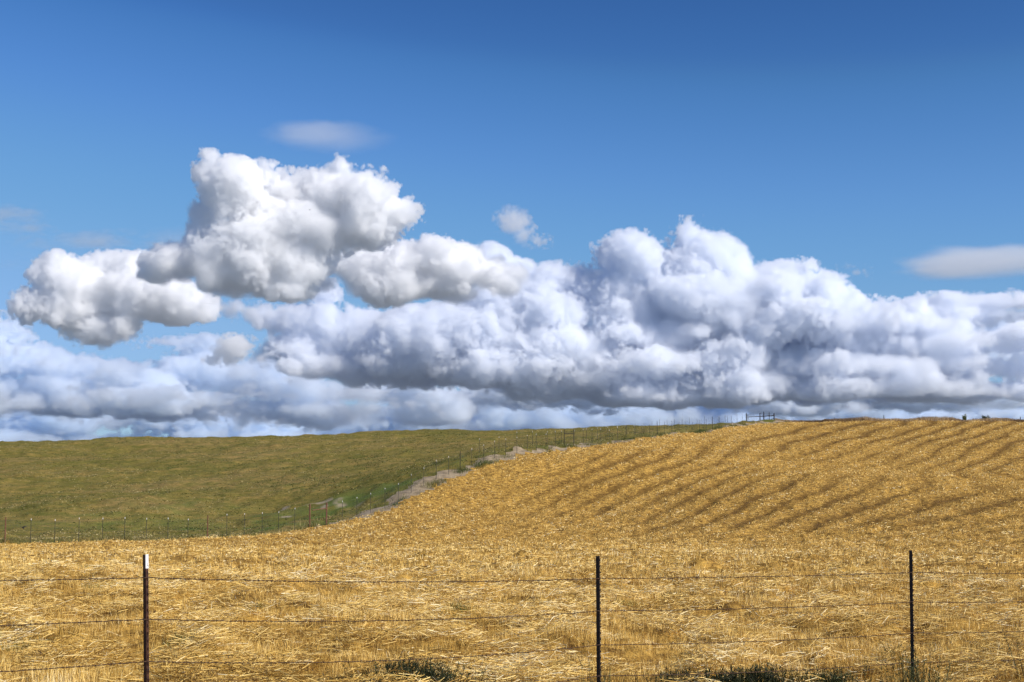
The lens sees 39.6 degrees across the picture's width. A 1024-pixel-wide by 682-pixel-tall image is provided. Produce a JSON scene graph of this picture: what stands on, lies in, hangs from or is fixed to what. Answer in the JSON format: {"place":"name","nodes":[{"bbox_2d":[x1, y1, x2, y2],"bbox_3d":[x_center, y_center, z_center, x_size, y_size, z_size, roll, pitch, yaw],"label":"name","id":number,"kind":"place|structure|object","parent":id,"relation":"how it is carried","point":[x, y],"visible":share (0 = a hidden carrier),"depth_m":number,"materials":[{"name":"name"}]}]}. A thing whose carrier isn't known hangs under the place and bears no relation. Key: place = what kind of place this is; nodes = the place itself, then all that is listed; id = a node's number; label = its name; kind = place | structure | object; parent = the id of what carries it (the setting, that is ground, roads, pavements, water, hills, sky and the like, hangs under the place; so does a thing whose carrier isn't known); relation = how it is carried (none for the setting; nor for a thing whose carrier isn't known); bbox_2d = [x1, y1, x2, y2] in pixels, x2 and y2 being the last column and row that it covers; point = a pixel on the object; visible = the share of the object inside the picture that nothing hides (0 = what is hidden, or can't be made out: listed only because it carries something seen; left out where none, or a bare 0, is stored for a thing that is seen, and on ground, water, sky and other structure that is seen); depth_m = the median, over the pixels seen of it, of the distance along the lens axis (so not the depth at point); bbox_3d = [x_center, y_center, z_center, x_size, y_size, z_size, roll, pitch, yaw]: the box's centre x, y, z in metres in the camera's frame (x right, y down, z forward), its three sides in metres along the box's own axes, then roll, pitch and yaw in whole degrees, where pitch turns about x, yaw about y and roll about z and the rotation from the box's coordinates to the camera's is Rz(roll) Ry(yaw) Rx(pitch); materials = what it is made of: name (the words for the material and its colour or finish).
{"place":"outdoors","nodes":[
{"label":"outdoors","id":0,"kind":"place"},
{"bbox_2d":[0,419,775,544],"bbox_3d":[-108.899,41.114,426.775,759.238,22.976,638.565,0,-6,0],"label":"hillside","id":1,"kind":"structure","parent":0,"point":[133,447],"depth_m":224.21,"materials":[{"name":"green plant"}]},
{"bbox_2d":[0,504,310,541],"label":"woven wire fence","id":2,"kind":"object","parent":1,"relation":"on","point":[227,529],"visible":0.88,"depth_m":134.82,"materials":[{"name":"grey metal"}]},
{"bbox_2d":[0,418,787,543],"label":"verge weeds","id":3,"kind":"object","parent":1,"relation":"on","point":[129,538],"visible":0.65,"depth_m":164.79,"materials":[{"name":"beige plant"}]},
{"bbox_2d":[312,417,742,524],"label":"woven wire fence","id":4,"kind":"object","parent":1,"relation":"on","point":[498,455],"visible":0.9,"depth_m":178.48,"materials":[{"name":"grey metal"}]},
{"bbox_2d":[479,415,727,452],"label":"wire fence","id":5,"kind":"object","parent":1,"relation":"on","point":[597,432],"visible":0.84,"depth_m":217.64,"materials":[{"name":"grey metal"}]},
{"bbox_2d":[746,412,774,421],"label":"pipe corral","id":6,"kind":"object","parent":1,"relation":"on","point":[769,415],"visible":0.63,"depth_m":299.92,"materials":[{"name":"metal"}]},
{"bbox_2d":[0,420,1023,681],"bbox_3d":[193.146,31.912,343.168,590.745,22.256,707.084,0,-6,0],"label":"stubble field","id":7,"kind":"structure","parent":0,"point":[588,480],"depth_m":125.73,"materials":[{"name":"yellow plant"}]},
{"bbox_2d":[334,654,491,681],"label":"weed clump","id":8,"kind":"object","parent":7,"relation":"on","point":[427,671],"visible":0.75,"depth_m":14.43,"materials":[{"name":"plant"}]},
{"bbox_2d":[0,554,1000,651],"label":"field weeds","id":9,"kind":"object","parent":7,"relation":"on","point":[465,607],"visible":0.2,"depth_m":23.96,"materials":[{"name":"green plant"}]},
{"bbox_2d":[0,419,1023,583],"bbox_3d":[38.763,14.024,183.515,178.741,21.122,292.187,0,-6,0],"label":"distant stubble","id":10,"kind":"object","parent":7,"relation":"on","point":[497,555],"visible":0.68,"depth_m":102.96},
{"bbox_2d":[0,550,1023,681],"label":"barbed wire fence","id":11,"kind":"object","parent":7,"relation":"on","point":[145,619],"visible":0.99,"depth_m":12.43,"materials":[{"name":"metal"}]},
{"bbox_2d":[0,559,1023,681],"bbox_3d":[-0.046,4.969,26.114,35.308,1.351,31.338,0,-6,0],"label":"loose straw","id":12,"kind":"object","parent":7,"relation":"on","point":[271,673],"visible":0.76,"depth_m":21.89,"materials":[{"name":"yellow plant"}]},
{"bbox_2d":[579,659,630,681],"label":"weed clump","id":13,"kind":"object","parent":7,"relation":"on","point":[608,679],"visible":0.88,"depth_m":13.10,"materials":[{"name":"plant"}]},
{"bbox_2d":[605,666,770,681],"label":"weed clump","id":14,"kind":"object","parent":7,"relation":"on","point":[719,676],"visible":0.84,"depth_m":14.09,"materials":[{"name":"plant"}]},
{"bbox_2d":[713,660,814,681],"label":"weed clump","id":15,"kind":"object","parent":7,"relation":"on","point":[760,676],"visible":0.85,"depth_m":14.19,"materials":[{"name":"green plant"}]},
{"bbox_2d":[794,665,882,681],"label":"weed clump","id":16,"kind":"object","parent":7,"relation":"on","point":[836,677],"visible":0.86,"depth_m":14.49,"materials":[{"name":"green plant"}]},
{"bbox_2d":[856,659,868,681],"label":"weed clump","id":17,"kind":"object","parent":7,"relation":"on","point":[863,670],"visible":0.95,"depth_m":14.73,"materials":[{"name":"plant"}]},
{"bbox_2d":[775,416,1023,422],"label":"crest grass","id":18,"kind":"structure","parent":7,"relation":"on","point":[928,418],"depth_m":293.48,"materials":[{"name":"plant"}]},
{"bbox_2d":[876,636,956,681],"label":"weed clump","id":19,"kind":"object","parent":7,"relation":"on","point":[911,677],"visible":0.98,"depth_m":15.16,"materials":[{"name":"plant"}]},
{"bbox_2d":[1002,624,1023,681],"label":"weed clump","id":20,"kind":"object","parent":7,"relation":"on","point":[1017,654],"visible":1,"depth_m":15.62,"materials":[{"name":"plant"}]},
{"bbox_2d":[0,0,1023,441],"label":"sky","id":21,"kind":"structure","parent":0,"point":[522,214],"materials":[{"name":"blue"}]},
{"bbox_2d":[317,420,783,526],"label":"dirt track","id":22,"kind":"structure","parent":0,"point":[443,474],"depth_m":169.35,"materials":[{"name":"beige soil"}]}
]}

